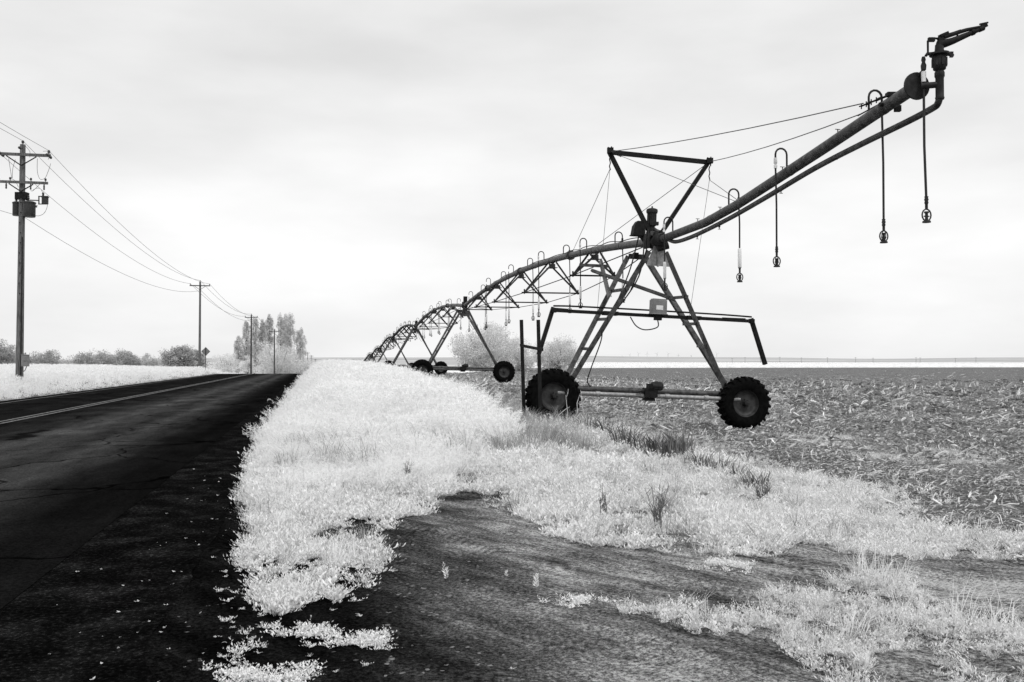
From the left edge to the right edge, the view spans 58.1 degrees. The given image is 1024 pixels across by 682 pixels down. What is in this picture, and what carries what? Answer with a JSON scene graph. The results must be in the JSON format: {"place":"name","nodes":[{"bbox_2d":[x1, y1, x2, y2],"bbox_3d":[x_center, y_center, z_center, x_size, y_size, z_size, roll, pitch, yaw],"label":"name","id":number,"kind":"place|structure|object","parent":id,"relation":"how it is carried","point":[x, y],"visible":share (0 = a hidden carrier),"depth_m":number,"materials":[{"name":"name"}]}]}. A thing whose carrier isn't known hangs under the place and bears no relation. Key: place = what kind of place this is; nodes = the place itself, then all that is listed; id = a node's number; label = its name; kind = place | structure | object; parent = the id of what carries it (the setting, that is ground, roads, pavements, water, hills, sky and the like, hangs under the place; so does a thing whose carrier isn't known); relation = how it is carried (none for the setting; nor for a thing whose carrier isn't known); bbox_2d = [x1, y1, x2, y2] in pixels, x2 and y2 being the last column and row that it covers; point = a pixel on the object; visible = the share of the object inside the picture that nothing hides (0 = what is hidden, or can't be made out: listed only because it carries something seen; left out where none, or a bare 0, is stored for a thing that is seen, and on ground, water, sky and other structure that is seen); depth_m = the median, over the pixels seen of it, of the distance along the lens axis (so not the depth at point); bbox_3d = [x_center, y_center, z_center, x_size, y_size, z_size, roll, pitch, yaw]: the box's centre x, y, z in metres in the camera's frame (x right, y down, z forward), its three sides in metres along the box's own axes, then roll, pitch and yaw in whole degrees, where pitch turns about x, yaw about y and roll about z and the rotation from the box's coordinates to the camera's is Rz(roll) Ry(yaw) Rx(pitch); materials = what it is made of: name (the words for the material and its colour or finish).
{"place":"outdoors","nodes":[
{"label":"outdoors","id":0,"kind":"place"},
{"bbox_2d":[0,374,300,608],"bbox_3d":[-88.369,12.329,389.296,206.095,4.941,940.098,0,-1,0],"label":"road","id":1,"kind":"structure","parent":0,"point":[72,481],"depth_m":14.82,"materials":[{"name":"black asphalt"}]},
{"bbox_2d":[5,375,208,402],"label":"edge line","id":2,"kind":"object","parent":1,"relation":"on","point":[88,391],"visible":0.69,"depth_m":41.77,"materials":[{"name":"paint"}]},
{"bbox_2d":[0,374,246,421],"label":"line","id":3,"kind":"object","parent":1,"relation":"on","point":[95,403],"visible":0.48,"depth_m":29.96,"materials":[{"name":"paint"}]},
{"bbox_2d":[0,374,248,423],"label":"line","id":4,"kind":"object","parent":1,"relation":"on","point":[96,404],"visible":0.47,"depth_m":28.97,"materials":[{"name":"paint"}]},
{"bbox_2d":[0,362,1023,681],"bbox_3d":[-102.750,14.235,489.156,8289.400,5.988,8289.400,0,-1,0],"label":"ground","id":5,"kind":"structure","parent":0,"point":[422,636],"depth_m":5.39,"materials":[{"name":"grey soil"}]},
{"bbox_2d":[0,339,15,363],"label":"bush","id":6,"kind":"object","parent":5,"relation":"on","point":[7,353],"visible":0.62,"depth_m":149.38,"materials":[{"name":"grey plant"}]},
{"bbox_2d":[0,140,51,376],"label":"utility pole","id":7,"kind":"object","parent":5,"relation":"on","point":[22,207],"visible":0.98,"depth_m":40.97,"materials":[{"name":"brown wood"}]},
{"bbox_2d":[0,128,312,358],"bbox_3d":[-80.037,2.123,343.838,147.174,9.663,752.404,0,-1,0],"label":"overhead wire","id":8,"kind":"object","parent":7,"relation":"attached to","point":[103,218],"visible":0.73,"depth_m":54.94,"materials":[{"name":"metal"}]},
{"bbox_2d":[0,122,313,357],"bbox_3d":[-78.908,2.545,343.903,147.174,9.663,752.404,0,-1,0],"label":"overhead wire","id":9,"kind":"object","parent":7,"relation":"attached to","point":[126,229],"visible":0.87,"depth_m":54.06,"materials":[{"name":"metal"}]},
{"bbox_2d":[4,157,310,358],"bbox_3d":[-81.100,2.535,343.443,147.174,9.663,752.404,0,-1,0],"label":"overhead wire","id":10,"kind":"object","parent":7,"relation":"attached to","point":[125,254],"visible":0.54,"depth_m":70.38,"materials":[{"name":"metal"}]},
{"bbox_2d":[29,349,64,364],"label":"bush","id":11,"kind":"object","parent":5,"relation":"on","point":[40,359],"visible":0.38,"depth_m":169.09,"materials":[{"name":"grey plant"}]},
{"bbox_2d":[61,350,105,365],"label":"bush","id":12,"kind":"object","parent":5,"relation":"on","point":[88,359],"visible":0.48,"depth_m":188.86,"materials":[{"name":"grey plant"}]},
{"bbox_2d":[95,349,119,364],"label":"bush","id":13,"kind":"object","parent":5,"relation":"on","point":[110,359],"visible":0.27,"depth_m":194.06,"materials":[{"name":"grey plant"}]},
{"bbox_2d":[0,363,238,398],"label":"meadow grass","id":14,"kind":"structure","parent":5,"relation":"on","point":[39,375],"depth_m":54.13,"materials":[{"name":"white plant"}]},
{"bbox_2d":[111,348,142,365],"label":"bush","id":15,"kind":"object","parent":5,"relation":"on","point":[127,358],"visible":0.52,"depth_m":188.92,"materials":[{"name":"grey plant"}]},
{"bbox_2d":[139,353,160,366],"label":"bush","id":16,"kind":"object","parent":5,"relation":"on","point":[152,362],"visible":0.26,"depth_m":228.81,"materials":[{"name":"grey plant"}]},
{"bbox_2d":[0,375,301,681],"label":"road shoulder","id":17,"kind":"object","parent":5,"relation":"on","point":[38,625],"visible":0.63,"depth_m":5.95},
{"bbox_2d":[49,480,255,681],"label":"leaf litter","id":18,"kind":"object","parent":5,"relation":"on","point":[167,604],"visible":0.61,"depth_m":4.91,"materials":[{"name":"grey plant"}]},
{"bbox_2d":[158,344,197,367],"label":"bush","id":19,"kind":"object","parent":5,"relation":"on","point":[182,356],"visible":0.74,"depth_m":144.01,"materials":[{"name":"grey plant"}]},
{"bbox_2d":[190,280,209,367],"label":"utility pole","id":20,"kind":"object","parent":5,"relation":"on","point":[199,348],"visible":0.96,"depth_m":111.95,"materials":[{"name":"grey wood"}]},
{"bbox_2d":[193,349,209,366],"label":"bush","id":21,"kind":"object","parent":5,"relation":"on","point":[202,359],"visible":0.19,"depth_m":149.53,"materials":[{"name":"grey plant"}]},
{"bbox_2d":[201,347,209,368],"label":"road sign","id":22,"kind":"object","parent":5,"relation":"on","point":[205,351],"visible":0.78,"depth_m":110.04,"materials":[{"name":"metal"}]},
{"bbox_2d":[200,660,221,670],"bbox_3d":[-1.406,1.520,4.309,0.098,0.035,0.125,0,-1,-17],"label":"weed sprout","id":23,"kind":"object","parent":5,"relation":"on","point":[207,668],"visible":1,"depth_m":4.32,"materials":[{"name":"white plant"}]},
{"bbox_2d":[206,353,244,373],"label":"bush","id":24,"kind":"object","parent":5,"relation":"on","point":[225,367],"visible":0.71,"depth_m":164.38,"materials":[{"name":"grey plant"}]},
{"bbox_2d":[218,615,237,621],"bbox_3d":[-1.563,1.525,5.070,0.106,0.037,0.076,0,-1,0],"label":"weed sprout","id":25,"kind":"object","parent":5,"relation":"on","point":[227,619],"visible":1,"depth_m":5.06,"materials":[{"name":"white plant"}]},
{"bbox_2d":[223,636,245,652],"bbox_3d":[-1.364,1.504,4.553,0.111,0.073,0.075,0,-1,9],"label":"weed sprout","id":26,"kind":"object","parent":5,"relation":"on","point":[232,645],"visible":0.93,"depth_m":4.56,"materials":[{"name":"white plant"}]},
{"bbox_2d":[233,336,243,372],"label":"poplar tree","id":27,"kind":"object","parent":5,"relation":"on","point":[237,346],"visible":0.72,"depth_m":279.41,"materials":[{"name":"grey plant"}]},
{"bbox_2d":[227,647,250,656],"bbox_3d":[-1.356,1.522,4.543,0.110,0.039,0.102,1,-2,-40],"label":"weed sprout","id":28,"kind":"object","parent":5,"relation":"on","point":[240,651],"visible":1,"depth_m":4.53,"materials":[{"name":"white plant"}]},
{"bbox_2d":[238,626,253,634],"bbox_3d":[-1.408,1.515,4.850,0.088,0.056,0.059,0,-1,0],"label":"weed sprout","id":29,"kind":"object","parent":5,"relation":"on","point":[245,632],"visible":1,"depth_m":4.84,"materials":[{"name":"white plant"}]},
{"bbox_2d":[236,639,258,649],"bbox_3d":[-1.320,1.526,4.606,0.112,0.040,0.140,0,-1,0],"label":"weed sprout","id":30,"kind":"object","parent":5,"relation":"on","point":[249,642],"visible":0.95,"depth_m":4.62,"materials":[{"name":"white plant"}]},
{"bbox_2d":[241,320,253,372],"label":"poplar tree","id":31,"kind":"object","parent":5,"relation":"on","point":[246,335],"visible":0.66,"depth_m":284.68,"materials":[{"name":"grey plant"}]},
{"bbox_2d":[240,355,258,373],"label":"bush","id":32,"kind":"object","parent":5,"relation":"on","point":[246,368],"visible":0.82,"depth_m":199.47,"materials":[{"name":"grey plant"}]},
{"bbox_2d":[245,314,257,373],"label":"utility pole","id":33,"kind":"object","parent":5,"relation":"on","point":[251,317],"visible":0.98,"depth_m":177.89,"materials":[{"name":"grey wood"}]},
{"bbox_2d":[246,635,263,647],"bbox_3d":[-1.297,1.523,4.678,0.096,0.062,0.064,1,-2,-41],"label":"weed sprout","id":34,"kind":"object","parent":5,"relation":"on","point":[251,644],"visible":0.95,"depth_m":4.68,"materials":[{"name":"white plant"}]},
{"bbox_2d":[249,318,260,373],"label":"poplar tree","id":35,"kind":"object","parent":5,"relation":"on","point":[255,337],"visible":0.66,"depth_m":289.41,"materials":[{"name":"grey plant"}]},
{"bbox_2d":[257,319,267,368],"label":"poplar tree","id":36,"kind":"object","parent":5,"relation":"on","point":[262,335],"visible":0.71,"depth_m":289.58,"materials":[{"name":"grey plant"}]},
{"bbox_2d":[212,658,326,681],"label":"weed clump","id":37,"kind":"object","parent":5,"relation":"on","point":[246,674],"visible":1,"depth_m":4.22,"materials":[{"name":"white plant"}]},
{"bbox_2d":[265,314,273,373],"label":"poplar tree","id":38,"kind":"object","parent":5,"relation":"on","point":[269,321],"visible":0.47,"depth_m":294.71,"materials":[{"name":"grey plant"}]},
{"bbox_2d":[260,622,280,628],"bbox_3d":[-1.292,1.520,4.936,0.119,0.042,0.086,0,-1,19],"label":"weed sprout","id":39,"kind":"object","parent":5,"relation":"on","point":[265,626],"visible":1,"depth_m":4.92,"materials":[{"name":"white plant"}]},
{"bbox_2d":[270,329,278,373],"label":"utility pole","id":40,"kind":"object","parent":5,"relation":"on","point":[274,331],"visible":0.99,"depth_m":234.86,"materials":[{"name":"grey wood"}]},
{"bbox_2d":[0,210,292,339],"bbox_3d":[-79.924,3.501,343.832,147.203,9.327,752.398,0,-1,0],"label":"overhead wire","id":41,"kind":"object","parent":40,"relation":"attached to","point":[131,277],"visible":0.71,"depth_m":65.01,"materials":[{"name":"metal"}]},
{"bbox_2d":[253,339,308,373],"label":"bush","id":42,"kind":"object","parent":5,"relation":"on","point":[283,366],"visible":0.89,"depth_m":260.49,"materials":[{"name":"grey plant"}]},
{"bbox_2d":[275,312,286,371],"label":"poplar tree","id":43,"kind":"object","parent":5,"relation":"on","point":[281,324],"visible":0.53,"depth_m":289.66,"materials":[{"name":"grey plant"}]},
{"bbox_2d":[282,314,292,363],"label":"poplar tree","id":44,"kind":"object","parent":5,"relation":"on","point":[285,320],"visible":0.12,"depth_m":299.88,"materials":[{"name":"grey plant"}]},
{"bbox_2d":[283,312,296,373],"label":"poplar tree","id":45,"kind":"object","parent":5,"relation":"on","point":[289,323],"visible":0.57,"depth_m":289.71,"materials":[{"name":"grey plant"}]},
{"bbox_2d":[294,327,306,372],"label":"poplar tree","id":46,"kind":"object","parent":5,"relation":"on","point":[300,343],"visible":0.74,"depth_m":309.54,"materials":[{"name":"grey plant"}]},
{"bbox_2d":[260,615,344,639],"bbox_3d":[-1.111,1.530,4.926,0.434,0.077,0.329,0,-1,0],"label":"weed clump","id":47,"kind":"object","parent":5,"relation":"on","point":[315,631],"visible":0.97,"depth_m":4.90,"materials":[{"name":"white plant"}]},
{"bbox_2d":[242,580,363,602],"bbox_3d":[-1.294,1.539,5.695,0.779,0.079,0.497,0,-1,-12],"label":"weed clump","id":48,"kind":"object","parent":5,"relation":"on","point":[315,598],"visible":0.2,"depth_m":5.55,"materials":[{"name":"white plant"}]},
{"bbox_2d":[296,359,313,373],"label":"bush","id":49,"kind":"object","parent":5,"relation":"on","point":[307,365],"visible":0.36,"depth_m":299.39,"materials":[{"name":"grey plant"}]},
{"bbox_2d":[290,554,393,574],"bbox_3d":[-1.191,1.556,6.467,0.665,0.099,0.509,1,-1,-27],"label":"weed clump","id":50,"kind":"object","parent":5,"relation":"on","point":[338,565],"visible":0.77,"depth_m":6.44,"materials":[{"name":"white plant"}]},
{"bbox_2d":[299,626,397,649],"bbox_3d":[-0.834,1.540,4.783,0.510,0.069,0.343,0,-1,0],"label":"weed clump","id":51,"kind":"object","parent":5,"relation":"on","point":[373,638],"visible":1,"depth_m":4.76,"materials":[{"name":"white plant"}]},
{"bbox_2d":[401,461,413,474],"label":"dry weed","id":52,"kind":"object","parent":5,"relation":"on","point":[409,470],"visible":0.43,"depth_m":10.89,"materials":[{"name":"white plant"}]},
{"bbox_2d":[249,385,571,470],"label":"dry verge stems","id":53,"kind":"object","parent":5,"relation":"on","point":[508,443],"visible":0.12,"depth_m":13.62,"materials":[{"name":"white plant"}]},
{"bbox_2d":[229,358,638,516],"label":"roadside grass","id":54,"kind":"structure","parent":5,"relation":"on","point":[420,388],"depth_m":14.85,"materials":[{"name":"white plant"}]},
{"bbox_2d":[442,562,448,577],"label":"weed","id":55,"kind":"object","parent":5,"relation":"on","point":[446,573],"visible":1,"depth_m":6.16,"materials":[{"name":"grey plant"}]},
{"bbox_2d":[448,321,516,371],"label":"shrub","id":56,"kind":"object","parent":5,"relation":"on","point":[478,352],"visible":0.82,"depth_m":148.31,"materials":[{"name":"grey plant"}]},
{"bbox_2d":[505,333,536,370],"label":"shrub","id":57,"kind":"object","parent":5,"relation":"on","point":[517,356],"visible":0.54,"depth_m":153.89,"materials":[{"name":"grey plant"}]},
{"bbox_2d":[520,320,542,416],"bbox_3d":[0.466,0.717,20.088,0.169,2.401,1.055,1,-1,-27],"label":"post frame","id":58,"kind":"object","parent":5,"relation":"on","point":[538,348],"visible":0.71,"depth_m":19.87,"materials":[{"name":"black metal"}]},
{"bbox_2d":[533,573,538,586],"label":"weed","id":59,"kind":"object","parent":5,"relation":"on","point":[537,582],"visible":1,"depth_m":5.85,"materials":[{"name":"white plant"}]},
{"bbox_2d":[531,333,582,370],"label":"shrub","id":60,"kind":"object","parent":5,"relation":"on","point":[555,356],"visible":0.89,"depth_m":148.79,"materials":[{"name":"grey plant"}]},
{"bbox_2d":[177,504,962,681],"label":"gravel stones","id":61,"kind":"object","parent":5,"relation":"on","point":[476,662],"visible":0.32,"depth_m":4.58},
{"bbox_2d":[424,373,720,453],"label":"dry ditch grass","id":62,"kind":"structure","parent":5,"relation":"on","point":[581,438],"depth_m":16.47,"materials":[{"name":"grey plant"}]},
{"bbox_2d":[558,390,583,415],"bbox_3d":[1.238,1.313,19.801,0.574,0.572,0.244,0,-1,-17],"label":"broken stalk","id":63,"kind":"object","parent":62,"relation":"on","point":[577,406],"visible":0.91,"depth_m":19.80,"materials":[{"name":"grey plant"}]},
{"bbox_2d":[537,590,620,607],"bbox_3d":[0.396,1.532,5.497,0.415,0.071,0.323,1,-1,-32],"label":"weed clump","id":64,"kind":"object","parent":5,"relation":"on","point":[577,601],"visible":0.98,"depth_m":5.50,"materials":[{"name":"white plant"}]},
{"bbox_2d":[598,483,607,512],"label":"dry weed","id":65,"kind":"object","parent":5,"relation":"on","point":[601,500],"visible":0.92,"depth_m":8.58,"materials":[{"name":"grey plant"}]},
{"bbox_2d":[592,417,617,430],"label":"dead stalks","id":66,"kind":"object","parent":5,"relation":"on","point":[603,423],"visible":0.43,"depth_m":16.97,"materials":[{"name":"grey plant"}]},
{"bbox_2d":[603,427,642,445],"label":"dead stalks","id":67,"kind":"object","parent":5,"relation":"on","point":[622,436],"visible":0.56,"depth_m":14.81,"materials":[{"name":"grey plant"}]},
{"bbox_2d":[223,377,1023,615],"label":"roadside grass","id":68,"kind":"structure","parent":5,"relation":"on","point":[700,549],"depth_m":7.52,"materials":[{"name":"white plant"}]},
{"bbox_2d":[607,428,646,443],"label":"dead stalks","id":69,"kind":"object","parent":5,"relation":"on","point":[624,435],"visible":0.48,"depth_m":14.65,"materials":[{"name":"grey plant"}]},
{"bbox_2d":[232,453,1022,642],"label":"roadside grass","id":70,"kind":"structure","parent":5,"relation":"on","point":[848,629],"depth_m":5.99,"materials":[{"name":"white plant"}]},
{"bbox_2d":[624,429,645,443],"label":"dead stalks","id":71,"kind":"object","parent":5,"relation":"on","point":[633,436],"visible":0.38,"depth_m":14.67,"materials":[{"name":"grey plant"}]},
{"bbox_2d":[625,434,648,452],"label":"dead stalks","id":72,"kind":"object","parent":5,"relation":"on","point":[634,443],"visible":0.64,"depth_m":14.08,"materials":[{"name":"grey plant"}]},
{"bbox_2d":[645,485,668,528],"bbox_3d":[1.216,1.383,7.673,0.245,0.409,0.136,-1,-2,39],"label":"dry weed","id":73,"kind":"object","parent":5,"relation":"on","point":[660,507],"visible":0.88,"depth_m":7.67,"materials":[{"name":"grey plant"}]},
{"bbox_2d":[658,430,690,457],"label":"dead stalks","id":74,"kind":"object","parent":5,"relation":"on","point":[668,449],"visible":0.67,"depth_m":12.90,"materials":[{"name":"grey plant"}]},
{"bbox_2d":[358,495,1022,681],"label":"earth crumbs","id":75,"kind":"object","parent":5,"relation":"on","point":[678,639],"visible":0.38,"depth_m":4.99,"materials":[{"name":"grey soil"}]},
{"bbox_2d":[691,452,703,466],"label":"dead stalks","id":76,"kind":"object","parent":5,"relation":"on","point":[695,460],"visible":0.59,"depth_m":12.14,"materials":[{"name":"grey plant"}]},
{"bbox_2d":[686,555,757,573],"bbox_3d":[1.476,1.549,6.453,0.457,0.077,0.428,0,-1,18],"label":"weed clump","id":77,"kind":"object","parent":5,"relation":"on","point":[730,563],"visible":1,"depth_m":6.43,"materials":[{"name":"white plant"}]},
{"bbox_2d":[730,461,752,477],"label":"dead stalks","id":78,"kind":"object","parent":5,"relation":"on","point":[733,467],"visible":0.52,"depth_m":10.73,"materials":[{"name":"grey plant"}]},
{"bbox_2d":[466,363,1023,372],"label":"pasture","id":79,"kind":"structure","parent":5,"relation":"on","point":[851,365],"depth_m":276.33,"materials":[{"name":"white plant"}]},
{"bbox_2d":[739,476,756,489],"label":"dead stalks","id":80,"kind":"object","parent":5,"relation":"on","point":[747,483],"visible":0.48,"depth_m":10.03,"materials":[{"name":"grey plant"}]},
{"bbox_2d":[746,466,773,489],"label":"dead stalks","id":81,"kind":"object","parent":5,"relation":"on","point":[763,481],"visible":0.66,"depth_m":9.97,"materials":[{"name":"grey plant"}]},
{"bbox_2d":[755,483,773,499],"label":"dead stalks","id":82,"kind":"object","parent":5,"relation":"on","point":[766,491],"visible":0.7,"depth_m":9.51,"materials":[{"name":"grey plant"}]},
{"bbox_2d":[729,505,1023,560],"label":"verge weeds","id":83,"kind":"object","parent":5,"relation":"on","point":[989,542],"visible":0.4,"depth_m":6.97,"materials":[{"name":"white plant"}]},
{"bbox_2d":[0,0,1023,359],"label":"sky","id":84,"kind":"structure","parent":0,"point":[352,169],"materials":[{"name":"white"}]},
{"bbox_2d":[57,356,1023,366],"bbox_3d":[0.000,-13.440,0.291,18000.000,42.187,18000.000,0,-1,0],"label":"hills","id":85,"kind":"structure","parent":0,"point":[450,361],"depth_m":1800.69,"materials":[{"name":"grey"}]},
{"bbox_2d":[433,367,1023,563],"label":"field","id":86,"kind":"structure","parent":0,"point":[989,373],"depth_m":24.63,"materials":[{"name":"soil"}]},
{"bbox_2d":[602,421,625,439],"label":"dead stalks","id":87,"kind":"object","parent":86,"relation":"on","point":[616,429],"visible":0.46,"depth_m":16.03,"materials":[{"name":"grey plant"}]},
{"bbox_2d":[636,433,656,453],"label":"dead stalks","id":88,"kind":"object","parent":86,"relation":"on","point":[646,441],"visible":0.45,"depth_m":14.08,"materials":[{"name":"grey plant"}]},
{"bbox_2d":[638,432,665,454],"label":"dead stalks","id":89,"kind":"object","parent":86,"relation":"on","point":[648,446],"visible":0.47,"depth_m":13.85,"materials":[{"name":"grey plant"}]},
{"bbox_2d":[646,435,661,451],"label":"dead stalks","id":90,"kind":"object","parent":86,"relation":"on","point":[654,443],"visible":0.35,"depth_m":13.79,"materials":[{"name":"grey plant"}]},
{"bbox_2d":[637,433,684,454],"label":"dead stalks","id":91,"kind":"object","parent":86,"relation":"on","point":[655,446],"visible":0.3,"depth_m":13.41,"materials":[{"name":"grey plant"}]},
{"bbox_2d":[363,22,988,428],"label":"pivot","id":92,"kind":"object","parent":86,"relation":"on","point":[743,402],"visible":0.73,"depth_m":21.01,"materials":[{"name":"metal"}]},
{"bbox_2d":[661,433,694,456],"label":"dead stalks","id":93,"kind":"object","parent":86,"relation":"on","point":[674,446],"visible":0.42,"depth_m":13.13,"materials":[{"name":"grey plant"}]},
{"bbox_2d":[662,428,706,455],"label":"dead stalks","id":94,"kind":"object","parent":86,"relation":"on","point":[683,445],"visible":0.59,"depth_m":12.98,"materials":[{"name":"grey plant"}]},
{"bbox_2d":[685,450,714,463],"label":"dead stalks","id":95,"kind":"object","parent":86,"relation":"on","point":[705,458],"visible":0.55,"depth_m":12.24,"materials":[{"name":"grey plant"}]},
{"bbox_2d":[711,452,736,468],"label":"dead stalks","id":96,"kind":"object","parent":86,"relation":"on","point":[722,461],"visible":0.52,"depth_m":11.50,"materials":[{"name":"grey plant"}]},
{"bbox_2d":[432,368,1023,563],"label":"crop residue","id":97,"kind":"object","parent":86,"relation":"on","point":[800,447],"visible":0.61,"depth_m":21.09,"materials":[{"name":"plant"}]},
{"bbox_2d":[434,374,1023,525],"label":"soil clods","id":98,"kind":"object","parent":86,"relation":"on","point":[839,429],"visible":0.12,"depth_m":29.38,"materials":[{"name":"grey soil"}]},
{"bbox_2d":[480,416,978,537],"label":"fine weeds","id":99,"kind":"object","parent":86,"relation":"on","point":[824,482],"visible":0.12,"depth_m":9.65,"materials":[{"name":"white plant"}]},
{"bbox_2d":[442,373,1023,550],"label":"crop stubble","id":100,"kind":"object","parent":86,"relation":"on","point":[907,482],"visible":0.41,"depth_m":23.60,"materials":[{"name":"grey plant"}]},
{"bbox_2d":[607,416,1023,467],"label":"field weeds","id":101,"kind":"object","parent":86,"relation":"on","point":[874,455],"visible":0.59,"depth_m":16.14,"materials":[{"name":"grey plant"}]},
{"bbox_2d":[608,562,1023,681],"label":"roadside grass","id":102,"kind":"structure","parent":0,"point":[813,638],"depth_m":4.96,"materials":[{"name":"white plant"}]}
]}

